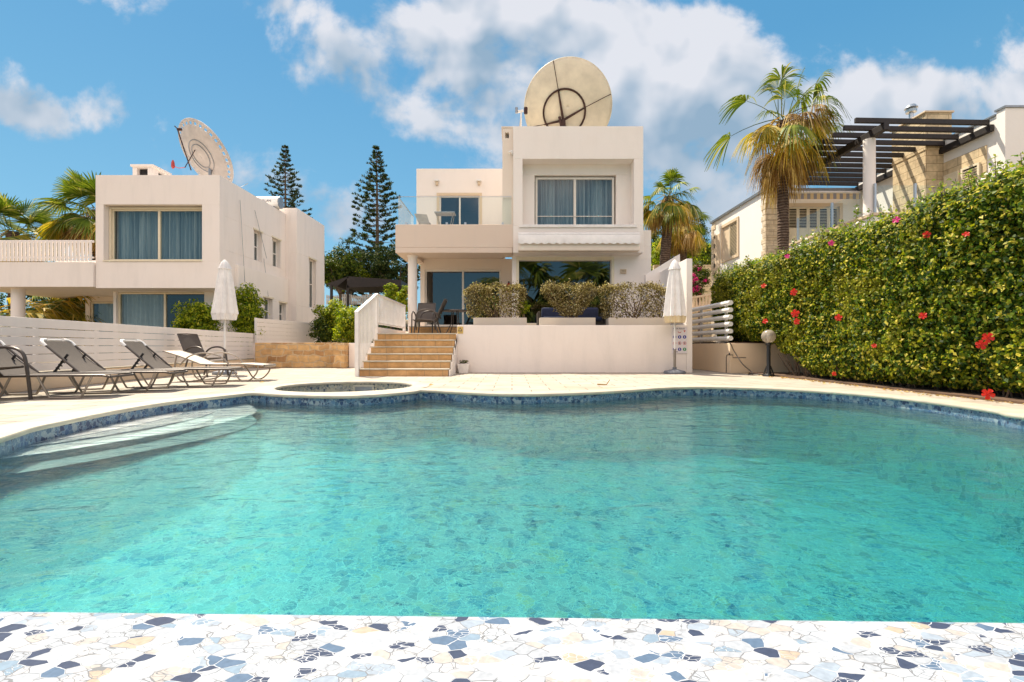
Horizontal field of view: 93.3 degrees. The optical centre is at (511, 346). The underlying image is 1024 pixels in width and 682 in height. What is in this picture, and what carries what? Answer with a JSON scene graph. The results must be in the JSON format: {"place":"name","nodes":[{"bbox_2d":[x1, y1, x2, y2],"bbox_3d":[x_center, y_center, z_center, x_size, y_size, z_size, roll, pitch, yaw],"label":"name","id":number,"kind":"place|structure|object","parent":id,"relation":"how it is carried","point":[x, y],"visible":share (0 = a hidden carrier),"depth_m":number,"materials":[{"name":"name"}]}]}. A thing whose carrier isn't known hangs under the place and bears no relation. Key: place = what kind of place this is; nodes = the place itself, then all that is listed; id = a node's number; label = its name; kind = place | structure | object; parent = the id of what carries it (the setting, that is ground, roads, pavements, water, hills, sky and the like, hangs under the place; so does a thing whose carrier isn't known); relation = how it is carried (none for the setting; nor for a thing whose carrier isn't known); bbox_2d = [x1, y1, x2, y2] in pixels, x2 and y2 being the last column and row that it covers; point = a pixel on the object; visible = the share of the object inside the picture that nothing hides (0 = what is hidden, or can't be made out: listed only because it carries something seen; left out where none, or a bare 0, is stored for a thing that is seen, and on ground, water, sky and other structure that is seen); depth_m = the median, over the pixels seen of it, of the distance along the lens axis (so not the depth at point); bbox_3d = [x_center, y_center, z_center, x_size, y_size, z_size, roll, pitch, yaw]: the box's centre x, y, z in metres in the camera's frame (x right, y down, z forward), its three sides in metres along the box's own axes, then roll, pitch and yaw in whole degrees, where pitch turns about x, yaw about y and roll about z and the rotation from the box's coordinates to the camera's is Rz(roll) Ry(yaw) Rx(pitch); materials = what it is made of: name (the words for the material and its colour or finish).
{"place":"outdoors","nodes":[
{"label":"outdoors","id":0,"kind":"place"},
{"bbox_2d":[0,320,710,353],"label":"hillside","id":1,"kind":"structure","parent":0,"point":[371,330],"depth_m":29.50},
{"bbox_2d":[0,293,81,315],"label":"tree","id":2,"kind":"object","parent":1,"relation":"on","point":[2,297],"visible":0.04,"depth_m":25.95,"materials":[{"name":"green plant"}]},
{"bbox_2d":[263,145,312,217],"bbox_3d":[-17.957,-9.085,37.887,5.706,13.533,4.824,0,0,-15],"label":"norfolk pine","id":3,"kind":"object","parent":1,"relation":"on","point":[291,203],"visible":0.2,"depth_m":37.83,"materials":[{"name":"green plant"}]},
{"bbox_2d":[324,244,364,307],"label":"tree","id":4,"kind":"object","parent":1,"relation":"on","point":[334,269],"visible":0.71,"depth_m":28.64,"materials":[{"name":"green plant"}]},
{"bbox_2d":[324,266,371,306],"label":"tree","id":5,"kind":"object","parent":1,"relation":"on","point":[361,275],"visible":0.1,"depth_m":30.66,"materials":[{"name":"green plant"}]},
{"bbox_2d":[326,294,372,304],"bbox_3d":[-9.988,-2.938,29.983,3.036,0.652,0.065,0,0,0],"label":"picket fence","id":6,"kind":"object","parent":1,"relation":"on","point":[357,302],"visible":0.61,"depth_m":29.95,"materials":[{"name":"white paint"}]},
{"bbox_2d":[338,235,367,306],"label":"tree","id":7,"kind":"object","parent":1,"relation":"on","point":[349,242],"visible":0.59,"depth_m":29.83,"materials":[{"name":"green plant"}]},
{"bbox_2d":[327,276,407,328],"bbox_3d":[-7.999,-2.156,27.500,4.068,3.273,3.000,0,0,0],"label":"shade canopy","id":8,"kind":"object","parent":1,"relation":"on","point":[347,284],"visible":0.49,"depth_m":26.00,"materials":[{"name":"black fabric"}]},
{"bbox_2d":[342,248,397,315],"bbox_3d":[-9.564,-3.628,31.993,4.460,6.225,3.367,0,0,0],"label":"tree","id":9,"kind":"object","parent":1,"relation":"on","point":[369,255],"visible":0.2,"depth_m":31.17,"materials":[{"name":"green plant"}]},
{"bbox_2d":[342,145,418,311],"bbox_3d":[-9.631,-7.985,33.775,5.356,12.334,5.872,0,0,27],"label":"norfolk pine","id":10,"kind":"object","parent":1,"relation":"on","point":[386,226],"visible":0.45,"depth_m":33.69,"materials":[{"name":"green plant"}]},
{"bbox_2d":[368,242,419,328],"bbox_3d":[-7.150,-3.593,30.009,3.335,6.156,3.411,0,0,-31],"label":"tree","id":11,"kind":"object","parent":1,"relation":"on","point":[383,267],"visible":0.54,"depth_m":29.53,"materials":[{"name":"green plant"}]},
{"bbox_2d":[651,229,673,264],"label":"tree","id":12,"kind":"object","parent":1,"relation":"on","point":[655,237],"visible":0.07,"depth_m":33.52,"materials":[{"name":"green plant"}]},
{"bbox_2d":[643,168,703,264],"bbox_3d":[8.347,-5.155,26.012,3.267,8.717,3.613,0,0,-30],"label":"palm tree","id":13,"kind":"object","parent":1,"relation":"on","point":[667,214],"visible":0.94,"depth_m":25.42,"materials":[{"name":"green plant"}]},
{"bbox_2d":[651,237,709,270],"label":"tree","id":14,"kind":"object","parent":1,"relation":"on","point":[655,253],"visible":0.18,"depth_m":30.55,"materials":[{"name":"green plant"}]},
{"bbox_2d":[657,202,712,261],"bbox_3d":[10.265,-4.640,28.836,3.128,7.654,3.122,0,0,0],"label":"palm tree","id":15,"kind":"object","parent":1,"relation":"on","point":[687,241],"visible":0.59,"depth_m":28.30,"materials":[{"name":"green plant"}]},
{"bbox_2d":[693,217,710,264],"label":"tree","id":16,"kind":"object","parent":1,"relation":"on","point":[707,252],"visible":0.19,"depth_m":32.42,"materials":[{"name":"green plant"}]},
{"bbox_2d":[359,333,456,375],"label":"staircase","id":17,"kind":"structure","parent":0,"point":[411,354],"depth_m":11.70,"materials":[{"name":"ceramic"}]},
{"bbox_2d":[0,395,1023,622],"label":"pool water","id":18,"kind":"structure","parent":0,"point":[722,507],"depth_m":2.36,"materials":[{"name":"teal liquid"}]},
{"bbox_2d":[0,367,1023,425],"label":"pool deck","id":19,"kind":"structure","parent":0,"point":[21,408],"depth_m":8.70,"materials":[{"name":"stone"}]},
{"bbox_2d":[0,346,32,399],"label":"armchair","id":20,"kind":"object","parent":19,"relation":"on","point":[27,372],"visible":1,"depth_m":6.20,"materials":[{"name":"black"}]},
{"bbox_2d":[0,340,133,398],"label":"sun lounger","id":21,"kind":"object","parent":19,"relation":"on","point":[8,358],"visible":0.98,"depth_m":6.52,"materials":[{"name":"grey metal"}]},
{"bbox_2d":[39,338,187,393],"bbox_3d":[-6.065,0.278,7.386,1.780,0.804,0.669,0,0,-12],"label":"sun lounger","id":22,"kind":"object","parent":19,"relation":"on","point":[69,353],"visible":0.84,"depth_m":7.28,"materials":[{"name":"grey metal"}]},
{"bbox_2d":[0,316,253,393],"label":"slat fence","id":23,"kind":"object","parent":19,"relation":"on","point":[164,339],"visible":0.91,"depth_m":9.05,"materials":[{"name":"paint"}]},
{"bbox_2d":[119,339,244,387],"bbox_3d":[-5.645,0.278,8.287,1.780,0.804,0.669,0,0,-12],"label":"sun lounger","id":24,"kind":"object","parent":19,"relation":"on","point":[142,350],"visible":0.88,"depth_m":8.16,"materials":[{"name":"grey metal"}]},
{"bbox_2d":[177,333,228,376],"bbox_3d":[-7.183,0.186,11.220,0.892,0.999,0.661,0,0,12],"label":"armchair","id":25,"kind":"object","parent":19,"relation":"on","point":[190,343],"visible":0.72,"depth_m":11.28,"materials":[{"name":"beige fabric"}]},
{"bbox_2d":[162,350,275,381],"bbox_3d":[-5.793,0.380,9.700,1.935,0.618,0.670,0,0,-6],"label":"sun lounger","id":26,"kind":"object","parent":19,"relation":"on","point":[194,358],"visible":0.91,"depth_m":9.52,"materials":[{"name":"beige"}]},
{"bbox_2d":[211,260,238,374],"bbox_3d":[-7.066,-0.731,11.894,0.569,2.822,0.562,0,0,0],"label":"closed parasol","id":27,"kind":"object","parent":19,"relation":"on","point":[224,306],"visible":0.94,"depth_m":11.78,"materials":[{"name":"white fabric"}]},
{"bbox_2d":[227,282,269,358],"bbox_3d":[-9.131,-0.772,16.665,1.438,2.907,1.066,0,0,0],"label":"shrub","id":28,"kind":"object","parent":19,"relation":"on","point":[249,310],"visible":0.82,"depth_m":16.45,"materials":[{"name":"green plant"}]},
{"bbox_2d":[255,343,332,367],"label":"stone wall","id":29,"kind":"structure","parent":19,"relation":"on","point":[299,355],"depth_m":15.60,"materials":[{"name":"beige stone"}]},
{"bbox_2d":[333,343,348,367],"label":"stone pillar","id":30,"kind":"structure","parent":19,"relation":"on","point":[340,355],"depth_m":15.35,"materials":[{"name":"beige stone"}]},
{"bbox_2d":[329,305,371,342],"bbox_3d":[-5.668,-0.411,17.475,1.693,2.186,1.536,0,0,-14],"label":"shrub","id":31,"kind":"object","parent":19,"relation":"on","point":[345,329],"visible":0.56,"depth_m":17.04,"materials":[{"name":"green plant"}]},
{"bbox_2d":[349,343,372,367],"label":"garden wall","id":32,"kind":"structure","parent":19,"relation":"on","point":[351,355],"depth_m":15.70,"materials":[{"name":"white paint"}]},
{"bbox_2d":[354,293,405,375],"bbox_3d":[-3.550,-0.359,13.490,0.110,2.077,4.920,0,0,0],"label":"stair railing","id":33,"kind":"object","parent":19,"relation":"on","point":[363,328],"visible":0.95,"depth_m":12.23,"materials":[{"name":"white paint"}]},
{"bbox_2d":[457,360,469,373],"bbox_3d":[-1.235,0.506,12.350,0.297,0.348,0.297,0,0,0],"label":"plant pot","id":34,"kind":"object","parent":19,"relation":"on","point":[463,367],"visible":1,"depth_m":12.22,"materials":[{"name":"white ceramic"}]},
{"bbox_2d":[0,385,1023,442],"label":"pool coping","id":35,"kind":"object","parent":19,"relation":"on","point":[8,432],"visible":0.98,"depth_m":6.64,"materials":[{"name":"stone"}]},
{"bbox_2d":[373,325,685,372],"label":"terrace","id":36,"kind":"structure","parent":19,"relation":"on","point":[564,348],"depth_m":12.57,"materials":[{"name":"paint"}]},
{"bbox_2d":[411,303,435,332],"bbox_3d":[-2.607,-0.850,14.416,0.661,0.999,0.892,0,0,0],"label":"armchair","id":37,"kind":"object","parent":36,"relation":"on","point":[429,315],"visible":0.69,"depth_m":14.65,"materials":[{"name":"brown"}]},
{"bbox_2d":[413,299,446,332],"bbox_3d":[-2.289,-0.850,13.700,0.892,0.999,0.661,0,0,0],"label":"armchair","id":38,"kind":"object","parent":36,"relation":"on","point":[439,313],"visible":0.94,"depth_m":13.64,"materials":[{"name":"beige metal"}]},
{"bbox_2d":[442,309,466,332],"bbox_3d":[-1.647,-0.704,14.000,0.780,0.701,0.780,0,0,0],"label":"terrace table","id":39,"kind":"object","parent":36,"relation":"on","point":[454,310],"visible":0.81,"depth_m":13.93,"materials":[{"name":"grey metal"}]},
{"bbox_2d":[473,318,526,324],"bbox_3d":[-0.316,-0.560,13.000,1.416,0.420,0.400,0,0,0],"label":"planter","id":40,"kind":"object","parent":36,"relation":"on","point":[499,321],"visible":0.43,"depth_m":12.80,"materials":[{"name":"concrete"}]},
{"bbox_2d":[463,278,528,318],"bbox_3d":[-0.442,-1.260,12.998,1.792,1.098,0.624,0,0,0],"label":"clipped shrub","id":41,"kind":"object","parent":40,"relation":"on","point":[518,288],"visible":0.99,"depth_m":12.92,"materials":[{"name":"green plant"}]},
{"bbox_2d":[517,301,530,317],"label":"shrub","id":42,"kind":"object","parent":40,"relation":"on","point":[526,306],"visible":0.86,"depth_m":12.97,"materials":[{"name":"green plant"}]},
{"bbox_2d":[539,318,595,324],"bbox_3d":[1.476,-0.560,13.000,1.476,0.420,0.400,0,0,0],"label":"planter","id":43,"kind":"object","parent":36,"relation":"on","point":[567,321],"visible":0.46,"depth_m":12.80,"materials":[{"name":"concrete"}]},
{"bbox_2d":[540,278,600,317],"bbox_3d":[1.573,-1.268,13.000,1.675,1.110,0.623,0,0,0],"label":"clipped shrub","id":44,"kind":"object","parent":43,"relation":"on","point":[549,287],"visible":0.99,"depth_m":12.89,"materials":[{"name":"green plant"}]},
{"bbox_2d":[536,308,606,324],"bbox_3d":[1.696,-0.750,13.900,1.948,0.780,0.800,0,0,0],"label":"outdoor sofa","id":45,"kind":"object","parent":36,"relation":"on","point":[586,313],"visible":0.36,"depth_m":14.05,"materials":[{"name":"blue fabric"}]},
{"bbox_2d":[606,318,669,324],"bbox_3d":[3.373,-0.560,13.000,1.626,0.420,0.400,0,0,0],"label":"planter","id":46,"kind":"object","parent":36,"relation":"on","point":[635,321],"visible":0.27,"depth_m":12.80,"materials":[{"name":"concrete"}]},
{"bbox_2d":[597,280,665,318],"bbox_3d":[3.259,-1.251,12.994,2.003,1.105,0.627,0,0,0],"label":"clipped shrub","id":47,"kind":"object","parent":46,"relation":"on","point":[659,289],"visible":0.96,"depth_m":12.93,"materials":[{"name":"green plant"}]},
{"bbox_2d":[644,254,679,317],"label":"stair wall","id":48,"kind":"structure","parent":36,"relation":"on","point":[652,275],"depth_m":14.90,"materials":[{"name":"white paint"}]},
{"bbox_2d":[663,260,686,373],"bbox_3d":[4.103,-0.758,12.203,0.555,2.876,0.568,0,0,12],"label":"closed parasol","id":49,"kind":"object","parent":19,"relation":"on","point":[674,311],"visible":1,"depth_m":12.06,"materials":[{"name":"white fabric"}]},
{"bbox_2d":[659,259,691,372],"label":"wing wall","id":50,"kind":"structure","parent":19,"relation":"on","point":[686,269],"depth_m":12.57,"materials":[{"name":"white paint"}]},
{"bbox_2d":[672,327,686,353],"bbox_3d":[4.348,-0.162,12.553,0.399,0.679,0.031,0,0,0],"label":"pool rules sign","id":51,"kind":"object","parent":50,"relation":"attached to","point":[681,340],"visible":0.78,"depth_m":12.55,"materials":[{"name":"white plastic"}]},
{"bbox_2d":[694,341,762,374],"bbox_3d":[5.489,0.264,12.266,0.448,0.817,2.118,0,0,-34],"label":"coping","id":52,"kind":"object","parent":19,"relation":"on","point":[752,373],"visible":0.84,"depth_m":12.15,"materials":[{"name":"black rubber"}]},
{"bbox_2d":[761,330,775,376],"bbox_3d":[5.890,0.148,11.100,0.309,1.075,0.309,0,0,0],"label":"globe lamp","id":53,"kind":"object","parent":19,"relation":"on","point":[768,337],"visible":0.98,"depth_m":11.05,"materials":[{"name":"black metal"}]},
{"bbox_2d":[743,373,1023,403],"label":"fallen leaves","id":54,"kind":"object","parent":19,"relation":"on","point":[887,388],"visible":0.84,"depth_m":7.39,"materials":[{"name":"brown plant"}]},
{"bbox_2d":[0,0,1023,319],"label":"sky","id":55,"kind":"structure","parent":0,"point":[95,86],"materials":[{"name":"blue"}]},
{"label":"ground","id":56,"kind":"structure","parent":0,"visible":0},
{"bbox_2d":[0,193,61,345],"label":"palm tree","id":57,"kind":"object","parent":56,"relation":"on","point":[9,208],"visible":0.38,"depth_m":24.65,"materials":[{"name":"green plant"}]},
{"bbox_2d":[0,296,111,354],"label":"shrub","id":58,"kind":"object","parent":56,"relation":"on","point":[73,308],"visible":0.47,"depth_m":19.42,"materials":[{"name":"green plant"}]},
{"bbox_2d":[30,168,100,259],"bbox_3d":[-20.340,-3.855,23.643,4.655,9.076,5.004,0,0,0],"label":"palm tree","id":59,"kind":"object","parent":56,"relation":"on","point":[72,226],"visible":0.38,"depth_m":22.35,"materials":[{"name":"green plant"}]},
{"bbox_2d":[0,164,323,365],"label":"villa","id":60,"kind":"object","parent":56,"relation":"on","point":[165,240],"visible":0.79,"depth_m":16.47,"materials":[{"name":"white paint"}]},
{"bbox_2d":[91,302,112,360],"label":"sliding door","id":61,"kind":"structure","parent":60,"relation":"in","point":[105,308],"depth_m":19.25,"materials":[{"name":"blue glass"}]},
{"bbox_2d":[112,209,201,258],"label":"bedroom window","id":62,"kind":"structure","parent":60,"relation":"in","point":[136,233],"depth_m":16.47,"materials":[{"name":"blue glass"}]},
{"bbox_2d":[118,292,203,359],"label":"sliding door","id":63,"kind":"structure","parent":60,"relation":"in","point":[140,308],"depth_m":17.21,"materials":[{"name":"blue glass"}]},
{"bbox_2d":[171,118,233,181],"bbox_3d":[-11.520,-6.852,18.200,1.885,2.864,2.292,0,0,-26],"label":"satellite dish","id":64,"kind":"object","parent":60,"relation":"on","point":[202,152],"visible":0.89,"depth_m":17.81,"materials":[{"name":"grey metal"}]},
{"bbox_2d":[253,227,263,260],"bbox_3d":[-9.770,-3.860,18.425,0.250,1.200,0.690,0,0,0],"label":"side window","id":65,"kind":"structure","parent":60,"relation":"in","point":[256,233],"depth_m":18.66,"materials":[{"name":"white paint"}]},
{"bbox_2d":[263,296,273,318],"bbox_3d":[-9.645,-1.440,18.960,0.250,1.040,0.780,0,0,0],"label":"side window","id":66,"kind":"structure","parent":60,"relation":"in","point":[267,305],"depth_m":19.24,"materials":[{"name":"white paint"}]},
{"bbox_2d":[256,196,283,209],"bbox_3d":[-10.106,-5.811,19.994,1.106,0.783,0.513,0,0,0],"label":"solar water tank","id":67,"kind":"object","parent":60,"relation":"on","point":[277,202],"visible":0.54,"depth_m":19.81,"materials":[{"name":"white metal"}]},
{"bbox_2d":[272,235,281,266],"bbox_3d":[-9.770,-3.875,19.870,0.250,1.210,0.800,0,0,0],"label":"side window","id":68,"kind":"structure","parent":60,"relation":"in","point":[275,241],"depth_m":20.12,"materials":[{"name":"white paint"}]},
{"bbox_2d":[309,256,316,307],"bbox_3d":[-9.285,-2.925,22.300,0.250,2.310,0.900,0,0,0],"label":"side window","id":69,"kind":"structure","parent":60,"relation":"in","point":[311,261],"depth_m":22.64,"materials":[{"name":"white paint"}]},
{"bbox_2d":[170,298,227,336],"bbox_3d":[-10.106,-0.451,15.613,1.733,2.264,1.309,0,0,0],"label":"shrub","id":70,"kind":"object","parent":56,"relation":"on","point":[197,315],"visible":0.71,"depth_m":15.36,"materials":[{"name":"green plant"}]},
{"bbox_2d":[254,318,314,366],"bbox_3d":[-8.385,-0.150,18.105,0.170,1.660,3.635,0,0,8],"label":"slat fence","id":71,"kind":"object","parent":56,"relation":"on","point":[284,333],"visible":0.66,"depth_m":17.65,"materials":[{"name":"white paint"}]},
{"bbox_2d":[306,316,339,342],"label":"shrub","id":72,"kind":"object","parent":56,"relation":"on","point":[321,331],"visible":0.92,"depth_m":18.75,"materials":[{"name":"green plant"}]},
{"bbox_2d":[311,297,356,340],"bbox_3d":[-7.081,-0.649,19.542,1.969,2.660,1.676,0,0,0],"label":"shrub","id":73,"kind":"object","parent":56,"relation":"on","point":[328,311],"visible":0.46,"depth_m":19.14,"materials":[{"name":"green plant"}]},
{"bbox_2d":[382,282,398,328],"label":"shrub","id":74,"kind":"object","parent":56,"relation":"on","point":[391,290],"visible":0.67,"depth_m":19.85,"materials":[{"name":"green plant"}]},
{"bbox_2d":[395,285,407,330],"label":"shrub","id":75,"kind":"object","parent":56,"relation":"on","point":[402,296],"visible":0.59,"depth_m":19.45,"materials":[{"name":"green plant"}]},
{"bbox_2d":[395,126,650,332],"bbox_3d":[0.435,-3.215,19.725,8.350,7.790,8.550,0,0,0],"label":"villa","id":76,"kind":"object","parent":56,"relation":"on","point":[568,178],"visible":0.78,"depth_m":16.02,"materials":[{"name":"white paint"}]},
{"bbox_2d":[414,214,430,223],"bbox_3d":[-3.103,-4.245,16.875,0.520,0.650,0.550,0,0,0],"label":"balcony chair","id":77,"kind":"object","parent":76,"relation":"on","point":[422,218],"visible":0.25,"depth_m":16.68,"materials":[{"name":"grey metal"}]},
{"bbox_2d":[434,211,455,223],"bbox_3d":[-2.257,-4.219,16.375,0.680,0.602,0.450,0,0,0],"label":"balcony table","id":78,"kind":"object","parent":76,"relation":"on","point":[445,213],"visible":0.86,"depth_m":16.27,"materials":[{"name":"grey metal"}]},
{"bbox_2d":[398,196,510,223],"bbox_3d":[-1.848,-4.377,16.760,3.656,0.910,2.440,0,0,0],"label":"glass balustrade","id":79,"kind":"object","parent":76,"relation":"on","point":[448,196],"visible":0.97,"depth_m":15.55,"materials":[{"name":"glass"}]},
{"bbox_2d":[440,197,478,223],"bbox_3d":[-1.950,-4.780,18.083,1.500,1.680,0.074,0,0,0],"label":"balcony door","id":80,"kind":"structure","parent":76,"relation":"in","point":[466,209],"depth_m":18.08,"materials":[{"name":"glass"}]},
{"bbox_2d":[425,270,500,325],"bbox_3d":[-1.780,-1.765,17.593,2.760,2.050,0.074,0,0,0],"label":"sliding door","id":81,"kind":"structure","parent":76,"relation":"in","point":[440,285],"depth_m":17.60,"materials":[{"name":"glass"}]},
{"bbox_2d":[515,107,527,125],"bbox_3d":[0.345,-7.764,17.800,0.460,2.091,0.140,0,0,0],"label":"floodlight","id":82,"kind":"object","parent":76,"relation":"on","point":[525,111],"visible":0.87,"depth_m":17.77,"materials":[{"name":"white plastic"}]},
{"bbox_2d":[519,260,610,322],"bbox_3d":[1.755,-1.820,16.155,3.130,2.160,0.070,0,0,0],"label":"picture window","id":83,"kind":"structure","parent":76,"relation":"in","point":[532,273],"depth_m":16.15,"materials":[{"name":"glass"}]},
{"bbox_2d":[524,57,611,125],"bbox_3d":[2.075,-8.610,17.995,3.245,3.608,1.370,0,0,0],"label":"satellite dish","id":84,"kind":"object","parent":76,"relation":"on","point":[569,91],"visible":0.77,"depth_m":17.58,"materials":[{"name":"metal"}]},
{"bbox_2d":[535,177,613,223],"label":"bedroom window","id":85,"kind":"structure","parent":76,"relation":"in","point":[558,200],"depth_m":16.33,"materials":[{"name":"glass"}]},
{"bbox_2d":[518,232,639,251],"bbox_3d":[2.110,-3.317,15.297,3.820,0.593,0.365,0,0,0],"label":"awning","id":86,"kind":"object","parent":76,"relation":"attached to","point":[578,241],"visible":1,"depth_m":15.20,"materials":[{"name":"white fabric"}]},
{"bbox_2d":[653,265,710,337],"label":"back wall","id":87,"kind":"structure","parent":56,"relation":"on","point":[708,287],"depth_m":27.00,"materials":[{"name":"paint"}]},
{"bbox_2d":[692,260,710,336],"bbox_3d":[7.752,-1.977,19.922,1.182,3.318,0.992,0,0,0],"label":"bougainvillea","id":88,"kind":"object","parent":56,"relation":"on","point":[699,273],"visible":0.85,"depth_m":19.77,"materials":[{"name":"pink plant"}]},
{"bbox_2d":[692,293,712,312],"bbox_3d":[7.448,-1.712,18.850,0.860,0.736,0.140,0,0,21],"label":"ochre balustrade","id":89,"kind":"object","parent":56,"relation":"on","point":[699,297],"visible":0.64,"depth_m":18.83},
{"bbox_2d":[692,342,807,372],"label":"planter wall","id":90,"kind":"structure","parent":56,"relation":"on","point":[709,356],"depth_m":12.42,"materials":[{"name":"paint"}]},
{"bbox_2d":[692,300,732,343],"bbox_3d":[5.649,-0.655,14.875,0.222,1.130,4.652,0,0,0],"label":"pipe fence","id":91,"kind":"object","parent":90,"relation":"on","point":[726,324],"visible":0.62,"depth_m":13.50,"materials":[{"name":"white plastic"}]},
{"bbox_2d":[703,62,855,253],"bbox_3d":[9.668,-4.557,17.488,4.500,10.479,4.522,0,0,39],"label":"palm tree","id":92,"kind":"object","parent":56,"relation":"on","point":[785,167],"visible":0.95,"depth_m":16.70,"materials":[{"name":"green plant"}]},
{"bbox_2d":[710,104,1023,341],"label":"villa","id":93,"kind":"object","parent":56,"relation":"on","point":[741,230],"visible":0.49,"depth_m":16.96,"materials":[{"name":"white paint"}]},
{"bbox_2d":[720,216,738,262],"bbox_3d":[10.575,-5.105,23.300,0.250,1.870,1.900,0,0,0],"label":"window","id":94,"kind":"structure","parent":93,"relation":"in","point":[729,232],"depth_m":23.34,"materials":[{"name":"beige wood"}]},
{"bbox_2d":[789,191,860,198],"bbox_3d":[12.725,-6.189,19.750,2.950,0.337,0.120,0,0,0],"label":"awning","id":95,"kind":"object","parent":93,"relation":"attached to","point":[832,195],"visible":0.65,"depth_m":19.72,"materials":[{"name":"beige fabric"}]},
{"bbox_2d":[797,183,916,240],"bbox_3d":[12.345,-4.540,16.810,2.510,0.920,4.040,0,0,0],"label":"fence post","id":96,"kind":"object","parent":93,"relation":"on","point":[875,199],"visible":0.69,"depth_m":14.83,"materials":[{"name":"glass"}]},
{"bbox_2d":[761,117,993,190],"bbox_3d":[12.255,-6.607,17.200,4.011,0.455,5.800,0,0,0],"label":"pergola","id":97,"kind":"object","parent":93,"relation":"attached to","point":[849,171],"visible":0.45,"depth_m":15.82,"materials":[{"name":"brown wood"}]},
{"bbox_2d":[749,372,1023,403],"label":"planting soil","id":98,"kind":"structure","parent":56,"relation":"on","point":[965,393],"depth_m":7.52,"materials":[{"name":"brown soil"}]},
{"bbox_2d":[709,151,1023,399],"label":"hibiscus hedge","id":99,"kind":"object","parent":98,"relation":"on","point":[929,291],"visible":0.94,"depth_m":7.40,"materials":[{"name":"green plant"}]},
{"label":"pool floor","id":100,"kind":"structure","parent":0,"visible":0},
{"bbox_2d":[277,383,409,391],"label":"spa wall","id":101,"kind":"structure","parent":100,"relation":"on","point":[330,387],"depth_m":9.21,"materials":[{"name":"tile"}]},
{"bbox_2d":[253,380,429,393],"bbox_3d":[-2.830,0.692,8.270,2.820,0.044,2.820,0,0,0],"label":"spa coping","id":102,"kind":"object","parent":101,"relation":"on","point":[411,384],"visible":0.89,"depth_m":8.58,"materials":[{"name":"stone"}]},
{"bbox_2d":[353,385,373,390],"bbox_3d":[-2.880,0.860,9.378,0.400,0.240,0.020,0,0,0],"label":"spa skimmer","id":103,"kind":"object","parent":101,"relation":"attached to","point":[363,387],"visible":0.46,"depth_m":9.38,"materials":[{"name":"plastic"}]},
{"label":"pool wall","id":104,"kind":"structure","parent":100,"relation":"on","visible":0},
{"bbox_2d":[0,612,1023,681],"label":"pool rim","id":105,"kind":"object","parent":104,"relation":"attached to","point":[89,647],"visible":1,"depth_m":1.27,"materials":[{"name":"stone"}]},
{"bbox_2d":[0,389,1023,454],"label":"waterline tile band","id":106,"kind":"object","parent":104,"relation":"attached to","point":[24,440],"visible":0.35,"depth_m":6.75,"materials":[{"name":"tile"}]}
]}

